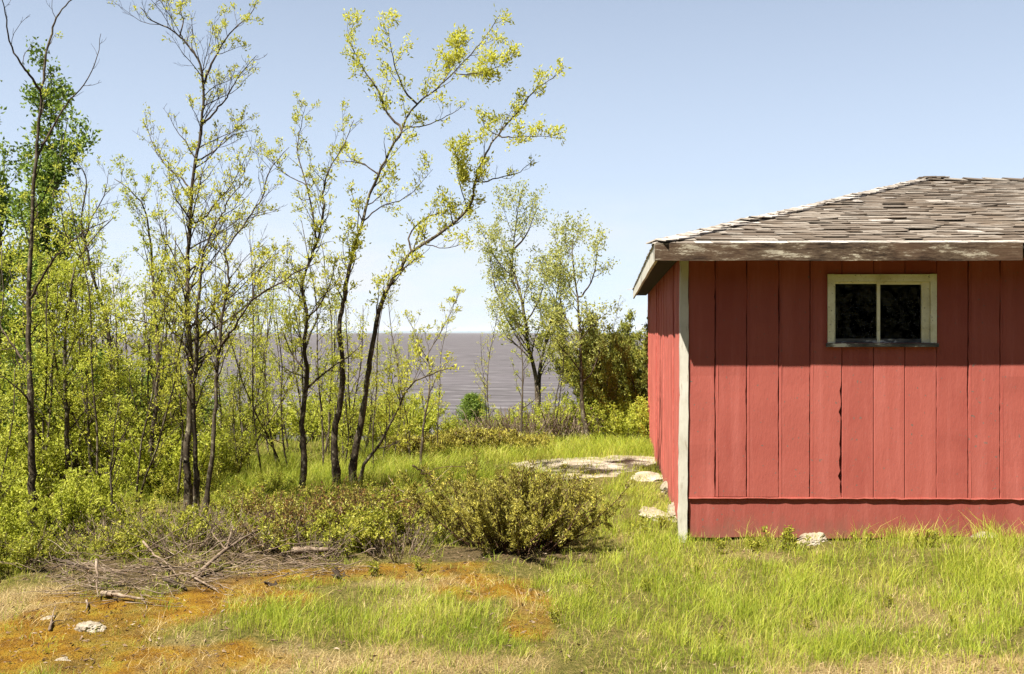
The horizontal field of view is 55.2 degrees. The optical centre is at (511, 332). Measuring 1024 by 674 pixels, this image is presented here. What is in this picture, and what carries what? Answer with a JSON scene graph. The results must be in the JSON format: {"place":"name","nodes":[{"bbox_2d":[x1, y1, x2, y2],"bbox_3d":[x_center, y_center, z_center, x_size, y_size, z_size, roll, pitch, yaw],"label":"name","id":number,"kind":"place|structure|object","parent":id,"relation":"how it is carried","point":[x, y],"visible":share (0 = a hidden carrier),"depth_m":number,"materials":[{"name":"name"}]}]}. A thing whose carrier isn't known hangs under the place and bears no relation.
{"place":"outdoors","nodes":[
{"label":"outdoors","id":0,"kind":"place"},
{"bbox_2d":[2,333,645,440],"bbox_3d":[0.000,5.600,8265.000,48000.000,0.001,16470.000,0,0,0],"label":"lake water","id":1,"kind":"structure","parent":0,"point":[460,383],"depth_m":161.14,"materials":[{"name":"liquid"}]},
{"bbox_2d":[0,440,1023,673],"bbox_3d":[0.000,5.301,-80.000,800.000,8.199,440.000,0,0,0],"label":"ground","id":2,"kind":"structure","parent":0,"point":[196,595],"depth_m":5.63,"materials":[{"name":"plant"}]},
{"bbox_2d":[0,230,26,457],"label":"leafy sapling","id":3,"kind":"object","parent":2,"relation":"on","point":[6,355],"visible":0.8,"depth_m":8.85,"materials":[{"name":"green plant"}]},
{"bbox_2d":[0,353,31,532],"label":"leafy sapling","id":4,"kind":"object","parent":2,"relation":"on","point":[10,417],"visible":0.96,"depth_m":7.09,"materials":[{"name":"green plant"}]},
{"bbox_2d":[0,456,36,537],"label":"lime shrub","id":5,"kind":"object","parent":2,"relation":"on","point":[12,497],"visible":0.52,"depth_m":7.68,"materials":[{"name":"green plant"}]},
{"bbox_2d":[0,182,45,451],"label":"leafy sapling","id":6,"kind":"object","parent":2,"relation":"on","point":[12,227],"visible":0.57,"depth_m":9.87,"materials":[{"name":"green plant"}]},
{"bbox_2d":[0,132,51,360],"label":"leafy tree","id":7,"kind":"object","parent":2,"relation":"on","point":[3,170],"visible":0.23,"depth_m":13.91,"materials":[{"name":"green plant"}]},
{"bbox_2d":[0,491,60,556],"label":"lime shrub","id":8,"kind":"object","parent":2,"relation":"on","point":[22,520],"visible":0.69,"depth_m":6.95,"materials":[{"name":"green plant"}]},
{"bbox_2d":[0,531,65,574],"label":"leafy shrub","id":9,"kind":"object","parent":2,"relation":"on","point":[14,558],"visible":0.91,"depth_m":6.58,"materials":[{"name":"green plant"}]},
{"bbox_2d":[0,339,76,479],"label":"dark shrub","id":10,"kind":"object","parent":2,"relation":"on","point":[11,379],"visible":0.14,"depth_m":10.29,"materials":[{"name":"green plant"}]},
{"bbox_2d":[0,427,81,508],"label":"lime shrub","id":11,"kind":"object","parent":2,"relation":"on","point":[47,472],"visible":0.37,"depth_m":8.82,"materials":[{"name":"green plant"}]},
{"bbox_2d":[0,522,88,561],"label":"leafy shrub","id":12,"kind":"object","parent":2,"relation":"on","point":[51,537],"visible":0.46,"depth_m":6.91,"materials":[{"name":"green plant"}]},
{"bbox_2d":[0,35,102,369],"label":"leafy tree","id":13,"kind":"object","parent":2,"relation":"on","point":[49,157],"visible":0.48,"depth_m":12.98,"materials":[{"name":"green plant"}]},
{"bbox_2d":[0,0,107,539],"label":"young tree","id":14,"kind":"object","parent":2,"relation":"on","point":[32,468],"visible":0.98,"depth_m":7.51,"materials":[{"name":"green plant"}]},
{"bbox_2d":[0,243,111,483],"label":"leafy sapling","id":15,"kind":"object","parent":2,"relation":"on","point":[46,356],"visible":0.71,"depth_m":9.15,"materials":[{"name":"green plant"}]},
{"bbox_2d":[0,389,116,486],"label":"lime shrub","id":16,"kind":"object","parent":2,"relation":"on","point":[58,438],"visible":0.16,"depth_m":10.14,"materials":[{"name":"green plant"}]},
{"bbox_2d":[18,467,116,538],"bbox_3d":[-3.466,1.372,7.774,0.671,0.544,0.746,0,0,-3],"label":"lime shrub","id":17,"kind":"object","parent":2,"relation":"on","point":[81,503],"visible":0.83,"depth_m":7.71,"materials":[{"name":"green plant"}]},
{"bbox_2d":[32,197,119,497],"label":"young tree","id":18,"kind":"object","parent":2,"relation":"on","point":[65,377],"visible":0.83,"depth_m":9.27,"materials":[{"name":"green plant"}]},
{"bbox_2d":[0,290,152,482],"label":"leafy sapling","id":19,"kind":"object","parent":2,"relation":"on","point":[105,392],"visible":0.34,"depth_m":10.19,"materials":[{"name":"green plant"}]},
{"bbox_2d":[12,262,142,484],"bbox_3d":[-4.333,0.458,9.810,1.214,2.399,0.895,0,0,-25],"label":"leafy sapling","id":20,"kind":"object","parent":2,"relation":"on","point":[103,370],"visible":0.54,"depth_m":9.90,"materials":[{"name":"green plant"}]},
{"bbox_2d":[24,234,131,485],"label":"leafy sapling","id":21,"kind":"object","parent":2,"relation":"on","point":[74,465],"visible":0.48,"depth_m":9.75,"materials":[{"name":"green plant"}]},
{"bbox_2d":[43,179,116,379],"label":"leafy sapling","id":22,"kind":"object","parent":2,"relation":"on","point":[80,239],"visible":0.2,"depth_m":12.52,"materials":[{"name":"green plant"}]},
{"bbox_2d":[31,264,130,479],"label":"leafy sapling","id":23,"kind":"object","parent":2,"relation":"on","point":[89,452],"visible":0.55,"depth_m":9.53,"materials":[{"name":"green plant"}]},
{"bbox_2d":[21,502,148,556],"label":"bare shrub","id":24,"kind":"object","parent":2,"relation":"on","point":[88,533],"visible":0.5,"depth_m":7.17,"materials":[{"name":"wood"}]},
{"bbox_2d":[5,320,172,437],"bbox_3d":[-5.895,0.748,12.230,2.692,1.855,2.674,0,0,19],"label":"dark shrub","id":25,"kind":"object","parent":2,"relation":"on","point":[101,354],"visible":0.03,"depth_m":12.00,"materials":[{"name":"green plant"}]},
{"bbox_2d":[52,182,131,479],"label":"thin sapling","id":26,"kind":"object","parent":2,"relation":"on","point":[79,395],"visible":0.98,"depth_m":8.86,"materials":[{"name":"green plant"}]},
{"bbox_2d":[63,456,137,512],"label":"lime shrub","id":27,"kind":"object","parent":2,"relation":"on","point":[106,485],"visible":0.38,"depth_m":8.53,"materials":[{"name":"green plant"}]},
{"bbox_2d":[53,487,159,529],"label":"leafy shrub","id":28,"kind":"object","parent":2,"relation":"on","point":[122,507],"visible":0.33,"depth_m":8.03,"materials":[{"name":"green plant"}]},
{"bbox_2d":[33,137,183,469],"bbox_3d":[-4.538,-0.260,11.185,1.769,3.875,0.973,0,0,-35],"label":"young tree","id":29,"kind":"object","parent":2,"relation":"on","point":[80,226],"visible":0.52,"depth_m":10.99,"materials":[{"name":"green plant"}]},
{"bbox_2d":[79,251,138,478],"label":"leafy sapling","id":30,"kind":"object","parent":2,"relation":"on","point":[111,346],"visible":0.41,"depth_m":10.52,"materials":[{"name":"green plant"}]},
{"bbox_2d":[77,520,153,559],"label":"leafy shrub","id":31,"kind":"object","parent":2,"relation":"on","point":[122,548],"visible":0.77,"depth_m":7.01,"materials":[{"name":"green plant"}]},
{"bbox_2d":[93,385,147,521],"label":"young tree","id":32,"kind":"object","parent":2,"relation":"on","point":[124,447],"visible":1,"depth_m":8.29,"materials":[{"name":"green plant"}]},
{"bbox_2d":[60,403,181,480],"bbox_3d":[-4.155,1.215,10.515,1.244,0.906,1.118,0,0,-22],"label":"lime shrub","id":33,"kind":"object","parent":2,"relation":"on","point":[130,453],"visible":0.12,"depth_m":10.44,"materials":[{"name":"green plant"}]},
{"bbox_2d":[95,267,168,435],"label":"leafy sapling","id":34,"kind":"object","parent":2,"relation":"on","point":[142,365],"visible":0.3,"depth_m":12.04,"materials":[{"name":"green plant"}]},
{"bbox_2d":[111,289,186,485],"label":"leafy sapling","id":35,"kind":"object","parent":2,"relation":"on","point":[149,362],"visible":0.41,"depth_m":9.87,"materials":[{"name":"green plant"}]},
{"bbox_2d":[84,154,228,495],"bbox_3d":[-3.447,-0.058,9.576,1.178,3.415,1.087,0,0,0],"label":"young tree","id":36,"kind":"object","parent":2,"relation":"on","point":[158,328],"visible":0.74,"depth_m":9.61,"materials":[{"name":"green plant"}]},
{"bbox_2d":[115,246,202,435],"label":"leafy sapling","id":37,"kind":"object","parent":2,"relation":"on","point":[137,369],"visible":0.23,"depth_m":10.88,"materials":[{"name":"green plant"}]},
{"bbox_2d":[121,291,202,507],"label":"thin sapling","id":38,"kind":"object","parent":2,"relation":"on","point":[158,444],"visible":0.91,"depth_m":8.78,"materials":[{"name":"green plant"}]},
{"bbox_2d":[108,495,218,554],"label":"leafy shrub","id":39,"kind":"object","parent":2,"relation":"on","point":[181,518],"visible":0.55,"depth_m":7.27,"materials":[{"name":"green plant"}]},
{"bbox_2d":[106,354,227,478],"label":"leafy sapling","id":40,"kind":"object","parent":2,"relation":"on","point":[141,420],"visible":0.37,"depth_m":9.71,"materials":[{"name":"green plant"}]},
{"bbox_2d":[102,504,231,558],"bbox_3d":[-2.486,1.460,7.088,0.888,0.382,0.814,0,0,-20],"label":"bare shrub","id":41,"kind":"object","parent":2,"relation":"on","point":[191,541],"visible":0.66,"depth_m":7.04,"materials":[{"name":"wood"}]},
{"bbox_2d":[115,427,222,495],"bbox_3d":[-3.384,1.259,9.575,0.995,0.725,0.895,0,0,-30],"label":"lime shrub","id":42,"kind":"object","parent":2,"relation":"on","point":[176,456],"visible":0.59,"depth_m":9.42,"materials":[{"name":"green plant"}]},
{"bbox_2d":[138,231,200,501],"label":"thin sapling","id":43,"kind":"object","parent":2,"relation":"on","point":[182,441],"visible":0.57,"depth_m":9.12,"materials":[{"name":"green plant"}]},
{"bbox_2d":[100,363,240,455],"bbox_3d":[-4.572,1.020,12.761,1.850,1.275,1.838,0,0,36],"label":"dark shrub","id":44,"kind":"object","parent":2,"relation":"on","point":[207,409],"visible":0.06,"depth_m":12.97,"materials":[{"name":"green plant"}]},
{"bbox_2d":[148,283,222,451],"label":"leafy sapling","id":45,"kind":"object","parent":2,"relation":"on","point":[201,398],"visible":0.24,"depth_m":11.49,"materials":[{"name":"green plant"}]},
{"bbox_2d":[140,458,233,499],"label":"leafy shrub","id":46,"kind":"object","parent":2,"relation":"on","point":[163,489],"visible":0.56,"depth_m":9.31,"materials":[{"name":"green plant"}]},
{"bbox_2d":[106,0,288,515],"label":"young tree","id":47,"kind":"object","parent":2,"relation":"on","point":[191,496],"visible":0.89,"depth_m":8.71,"materials":[{"name":"green plant"}]},
{"bbox_2d":[159,511,244,549],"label":"leafy shrub","id":48,"kind":"object","parent":2,"relation":"on","point":[206,529],"visible":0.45,"depth_m":7.24,"materials":[{"name":"green plant"}]},
{"bbox_2d":[0,510,408,612],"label":"twig litter","id":49,"kind":"object","parent":2,"relation":"on","point":[199,562],"visible":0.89,"depth_m":6.43,"materials":[{"name":"brown wood"}]},
{"bbox_2d":[153,497,270,551],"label":"bare shrub","id":50,"kind":"object","parent":2,"relation":"on","point":[242,542],"visible":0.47,"depth_m":7.23,"materials":[{"name":"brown wood"}]},
{"bbox_2d":[183,353,249,448],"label":"leafy sapling","id":51,"kind":"object","parent":2,"relation":"on","point":[222,397],"visible":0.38,"depth_m":12.41,"materials":[{"name":"green plant"}]},
{"bbox_2d":[190,422,258,479],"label":"lime shrub","id":52,"kind":"object","parent":2,"relation":"on","point":[225,452],"visible":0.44,"depth_m":10.44,"materials":[{"name":"green plant"}]},
{"bbox_2d":[217,364,267,476],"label":"leafy sapling","id":53,"kind":"object","parent":2,"relation":"on","point":[238,438],"visible":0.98,"depth_m":10.44,"materials":[{"name":"green plant"}]},
{"bbox_2d":[169,125,322,523],"bbox_3d":[-2.131,-0.043,8.127,1.497,3.395,0.828,0,0,24],"label":"young tree","id":54,"kind":"object","parent":2,"relation":"on","point":[220,345],"visible":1,"depth_m":8.17,"materials":[{"name":"green plant"}]},
{"bbox_2d":[201,480,291,520],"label":"leafy shrub","id":55,"kind":"object","parent":2,"relation":"on","point":[220,506],"visible":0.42,"depth_m":8.36,"materials":[{"name":"green plant"}]},
{"bbox_2d":[216,287,282,468],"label":"leafy sapling","id":56,"kind":"object","parent":2,"relation":"on","point":[261,370],"visible":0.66,"depth_m":11.31,"materials":[{"name":"green plant"}]},
{"bbox_2d":[198,509,310,555],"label":"bare shrub","id":57,"kind":"object","parent":2,"relation":"on","point":[235,539],"visible":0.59,"depth_m":7.10,"materials":[{"name":"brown wood"}]},
{"bbox_2d":[236,223,278,471],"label":"thin sapling","id":58,"kind":"object","parent":2,"relation":"on","point":[252,362],"visible":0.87,"depth_m":10.61,"materials":[{"name":"green plant"}]},
{"bbox_2d":[235,261,285,464],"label":"leafy sapling","id":59,"kind":"object","parent":2,"relation":"on","point":[258,348],"visible":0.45,"depth_m":11.58,"materials":[{"name":"green plant"}]},
{"bbox_2d":[234,469,295,498],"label":"leafy shrub","id":60,"kind":"object","parent":2,"relation":"on","point":[273,480],"visible":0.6,"depth_m":9.36,"materials":[{"name":"green plant"}]},
{"bbox_2d":[218,293,311,465],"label":"thin sapling","id":61,"kind":"object","parent":2,"relation":"on","point":[281,406],"visible":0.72,"depth_m":11.12,"materials":[{"name":"green plant"}]},
{"bbox_2d":[226,483,308,528],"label":"twiggy shrub","id":62,"kind":"object","parent":2,"relation":"on","point":[255,507],"visible":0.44,"depth_m":8.09,"materials":[{"name":"green plant"}]},
{"bbox_2d":[233,502,320,552],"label":"twiggy shrub","id":63,"kind":"object","parent":2,"relation":"on","point":[275,532],"visible":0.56,"depth_m":7.17,"materials":[{"name":"green plant"}]},
{"bbox_2d":[0,559,556,673],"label":"moss carpet","id":64,"kind":"object","parent":2,"relation":"on","point":[515,629],"visible":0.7,"depth_m":5.38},
{"bbox_2d":[234,290,326,460],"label":"thin sapling","id":65,"kind":"object","parent":2,"relation":"on","point":[274,413],"visible":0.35,"depth_m":12.15,"materials":[{"name":"green plant"}]},
{"bbox_2d":[232,490,351,538],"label":"twiggy shrub","id":66,"kind":"object","parent":2,"relation":"on","point":[302,515],"visible":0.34,"depth_m":7.44,"materials":[{"name":"green plant"}]},
{"bbox_2d":[241,500,348,558],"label":"leafy shrub","id":67,"kind":"object","parent":2,"relation":"on","point":[320,518],"visible":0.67,"depth_m":7.11,"materials":[{"name":"green plant"}]},
{"bbox_2d":[261,260,336,459],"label":"leafy sapling","id":68,"kind":"object","parent":2,"relation":"on","point":[307,420],"visible":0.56,"depth_m":12.15,"materials":[{"name":"green plant"}]},
{"bbox_2d":[275,387,336,441],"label":"lime shrub","id":69,"kind":"object","parent":2,"relation":"on","point":[294,419],"visible":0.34,"depth_m":15.14,"materials":[{"name":"green plant"}]},
{"bbox_2d":[254,91,370,493],"bbox_3d":[-2.030,-0.406,9.624,1.436,4.083,0.910,0,0,38],"label":"young tree","id":70,"kind":"object","parent":2,"relation":"on","point":[308,317],"visible":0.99,"depth_m":9.49,"materials":[{"name":"green plant"}]},
{"bbox_2d":[265,516,361,560],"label":"bare shrub","id":71,"kind":"object","parent":2,"relation":"on","point":[334,546],"visible":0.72,"depth_m":6.93,"materials":[{"name":"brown wood"}]},
{"bbox_2d":[293,212,350,465],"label":"thin sapling","id":72,"kind":"object","parent":2,"relation":"on","point":[317,372],"visible":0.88,"depth_m":11.05,"materials":[{"name":"green plant"}]},
{"bbox_2d":[280,480,387,537],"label":"twiggy shrub","id":73,"kind":"object","parent":2,"relation":"on","point":[330,503],"visible":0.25,"depth_m":7.62,"materials":[{"name":"green plant"}]},
{"bbox_2d":[303,287,369,452],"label":"leafy sapling","id":74,"kind":"object","parent":2,"relation":"on","point":[343,333],"visible":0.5,"depth_m":13.20,"materials":[{"name":"green plant"}]},
{"bbox_2d":[314,348,367,467],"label":"leafy sapling","id":75,"kind":"object","parent":2,"relation":"on","point":[335,389],"visible":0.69,"depth_m":11.70,"materials":[{"name":"green plant"}]},
{"bbox_2d":[320,499,390,554],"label":"leafy shrub","id":76,"kind":"object","parent":2,"relation":"on","point":[366,531],"visible":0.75,"depth_m":7.11,"materials":[{"name":"green plant"}]},
{"bbox_2d":[331,293,388,457],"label":"thin sapling","id":77,"kind":"object","parent":2,"relation":"on","point":[359,364],"visible":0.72,"depth_m":11.82,"materials":[{"name":"green plant"}]},
{"bbox_2d":[333,351,388,452],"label":"leafy sapling","id":78,"kind":"object","parent":2,"relation":"on","point":[370,423],"visible":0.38,"depth_m":12.96,"materials":[{"name":"green plant"}]},
{"bbox_2d":[310,478,417,535],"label":"twiggy shrub","id":79,"kind":"object","parent":2,"relation":"on","point":[373,502],"visible":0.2,"depth_m":7.71,"materials":[{"name":"green plant"}]},
{"bbox_2d":[326,490,443,548],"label":"leafy shrub","id":80,"kind":"object","parent":2,"relation":"on","point":[395,521],"visible":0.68,"depth_m":7.33,"materials":[{"name":"green plant"}]},
{"bbox_2d":[336,482,439,538],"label":"twiggy shrub","id":81,"kind":"object","parent":2,"relation":"on","point":[405,505],"visible":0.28,"depth_m":7.58,"materials":[{"name":"green plant"}]},
{"bbox_2d":[352,519,462,562],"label":"bare shrub","id":82,"kind":"object","parent":2,"relation":"on","point":[372,555],"visible":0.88,"depth_m":7.01,"materials":[{"name":"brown wood"}]},
{"bbox_2d":[381,431,443,458],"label":"creeping juniper","id":83,"kind":"object","parent":2,"relation":"on","point":[416,441],"visible":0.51,"depth_m":12.78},
{"bbox_2d":[377,389,449,437],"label":"lime shrub","id":84,"kind":"object","parent":2,"relation":"on","point":[431,420],"visible":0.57,"depth_m":15.18,"materials":[{"name":"green plant"}]},
{"bbox_2d":[318,5,523,486],"bbox_3d":[-0.954,-0.893,9.972,2.138,5.060,1.315,0,0,0],"label":"young tree","id":85,"kind":"object","parent":2,"relation":"on","point":[485,72],"visible":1,"depth_m":9.87,"materials":[{"name":"green plant"}]},
{"bbox_2d":[401,286,465,471],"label":"young tree","id":86,"kind":"object","parent":2,"relation":"on","point":[453,300],"visible":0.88,"depth_m":11.43,"materials":[{"name":"green plant"}]},
{"bbox_2d":[414,430,469,454],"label":"creeping juniper","id":87,"kind":"object","parent":2,"relation":"on","point":[433,437],"visible":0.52,"depth_m":12.97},
{"bbox_2d":[348,58,570,486],"bbox_3d":[-0.536,-0.567,9.816,2.290,4.424,1.191,0,0,0],"label":"young tree","id":88,"kind":"object","parent":2,"relation":"on","point":[461,164],"visible":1,"depth_m":9.83,"materials":[{"name":"green plant"}]},
{"bbox_2d":[434,425,508,455],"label":"creeping juniper","id":89,"kind":"object","parent":2,"relation":"on","point":[454,432],"visible":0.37,"depth_m":13.10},
{"bbox_2d":[451,392,497,431],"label":"fir tree","id":90,"kind":"object","parent":2,"relation":"on","point":[469,400],"visible":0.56,"depth_m":17.89,"materials":[{"name":"green plant"}]},
{"bbox_2d":[456,424,534,455],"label":"creeping juniper","id":91,"kind":"object","parent":2,"relation":"on","point":[496,437],"visible":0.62,"depth_m":13.12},
{"bbox_2d":[0,484,1023,673],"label":"leaf litter","id":92,"kind":"object","parent":2,"relation":"on","point":[341,642],"visible":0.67,"depth_m":5.56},
{"bbox_2d":[397,451,635,556],"bbox_3d":[0.082,1.294,7.422,1.627,0.698,1.585,0,0,-39],"label":"juniper bush","id":93,"kind":"object","parent":2,"relation":"on","point":[513,515],"visible":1,"depth_m":7.16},
{"bbox_2d":[501,310,547,435],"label":"young tree","id":94,"kind":"object","parent":2,"relation":"on","point":[522,407],"visible":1,"depth_m":13.98,"materials":[{"name":"green plant"}]},
{"bbox_2d":[464,178,595,419],"bbox_3d":[0.324,-0.317,16.607,2.247,4.556,1.674,0,0,0],"label":"young tree","id":95,"kind":"object","parent":2,"relation":"on","point":[509,261],"visible":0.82,"depth_m":16.50,"materials":[{"name":"green plant"}]},
{"bbox_2d":[513,397,574,433],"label":"lime shrub","id":96,"kind":"object","parent":2,"relation":"on","point":[537,413],"visible":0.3,"depth_m":15.25,"materials":[{"name":"green plant"}]},
{"bbox_2d":[546,324,578,430],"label":"thin sapling","id":97,"kind":"object","parent":2,"relation":"on","point":[563,381],"visible":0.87,"depth_m":14.72,"materials":[{"name":"green plant"}]},
{"bbox_2d":[525,208,626,441],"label":"young tree","id":98,"kind":"object","parent":2,"relation":"on","point":[557,273],"visible":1,"depth_m":14.24,"materials":[{"name":"green plant"}]},
{"bbox_2d":[512,457,647,480],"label":"bedrock slab","id":99,"kind":"structure","parent":2,"relation":"on","point":[612,466],"depth_m":11.52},
{"bbox_2d":[535,303,647,436],"bbox_3d":[2.129,0.683,15.552,3.557,2.371,3.102,0,0,0],"label":"juniper bush","id":100,"kind":"object","parent":2,"relation":"on","point":[627,358],"visible":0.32,"depth_m":15.05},
{"bbox_2d":[575,399,630,441],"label":"lime shrub","id":101,"kind":"object","parent":2,"relation":"on","point":[587,417],"visible":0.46,"depth_m":14.56,"materials":[{"name":"green plant"}]},
{"bbox_2d":[591,393,649,440],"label":"lime shrub","id":102,"kind":"object","parent":2,"relation":"on","point":[639,413],"visible":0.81,"depth_m":14.31,"materials":[{"name":"green plant"}]},
{"bbox_2d":[628,176,1023,542],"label":"wooden shed","id":103,"kind":"structure","parent":2,"relation":"on","point":[829,366],"depth_m":7.57,"materials":[{"name":"red paint"}]},
{"bbox_2d":[826,274,938,346],"bbox_3d":[2.852,-0.169,7.558,0.862,0.561,0.072,0,0,1],"label":"window","id":104,"kind":"structure","parent":103,"relation":"in","point":[864,310],"depth_m":7.57,"materials":[{"name":"paint"}]},
{"bbox_2d":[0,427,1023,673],"bbox_3d":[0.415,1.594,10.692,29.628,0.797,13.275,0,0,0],"label":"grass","id":105,"kind":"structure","parent":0,"point":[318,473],"depth_m":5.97,"materials":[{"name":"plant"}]},
{"bbox_2d":[0,439,1023,673],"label":"dry grass","id":106,"kind":"structure","parent":0,"point":[477,660],"depth_m":5.16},
{"bbox_2d":[0,0,1023,331],"label":"sky","id":107,"kind":"structure","parent":0,"point":[678,116],"materials":[{"name":"blue"}]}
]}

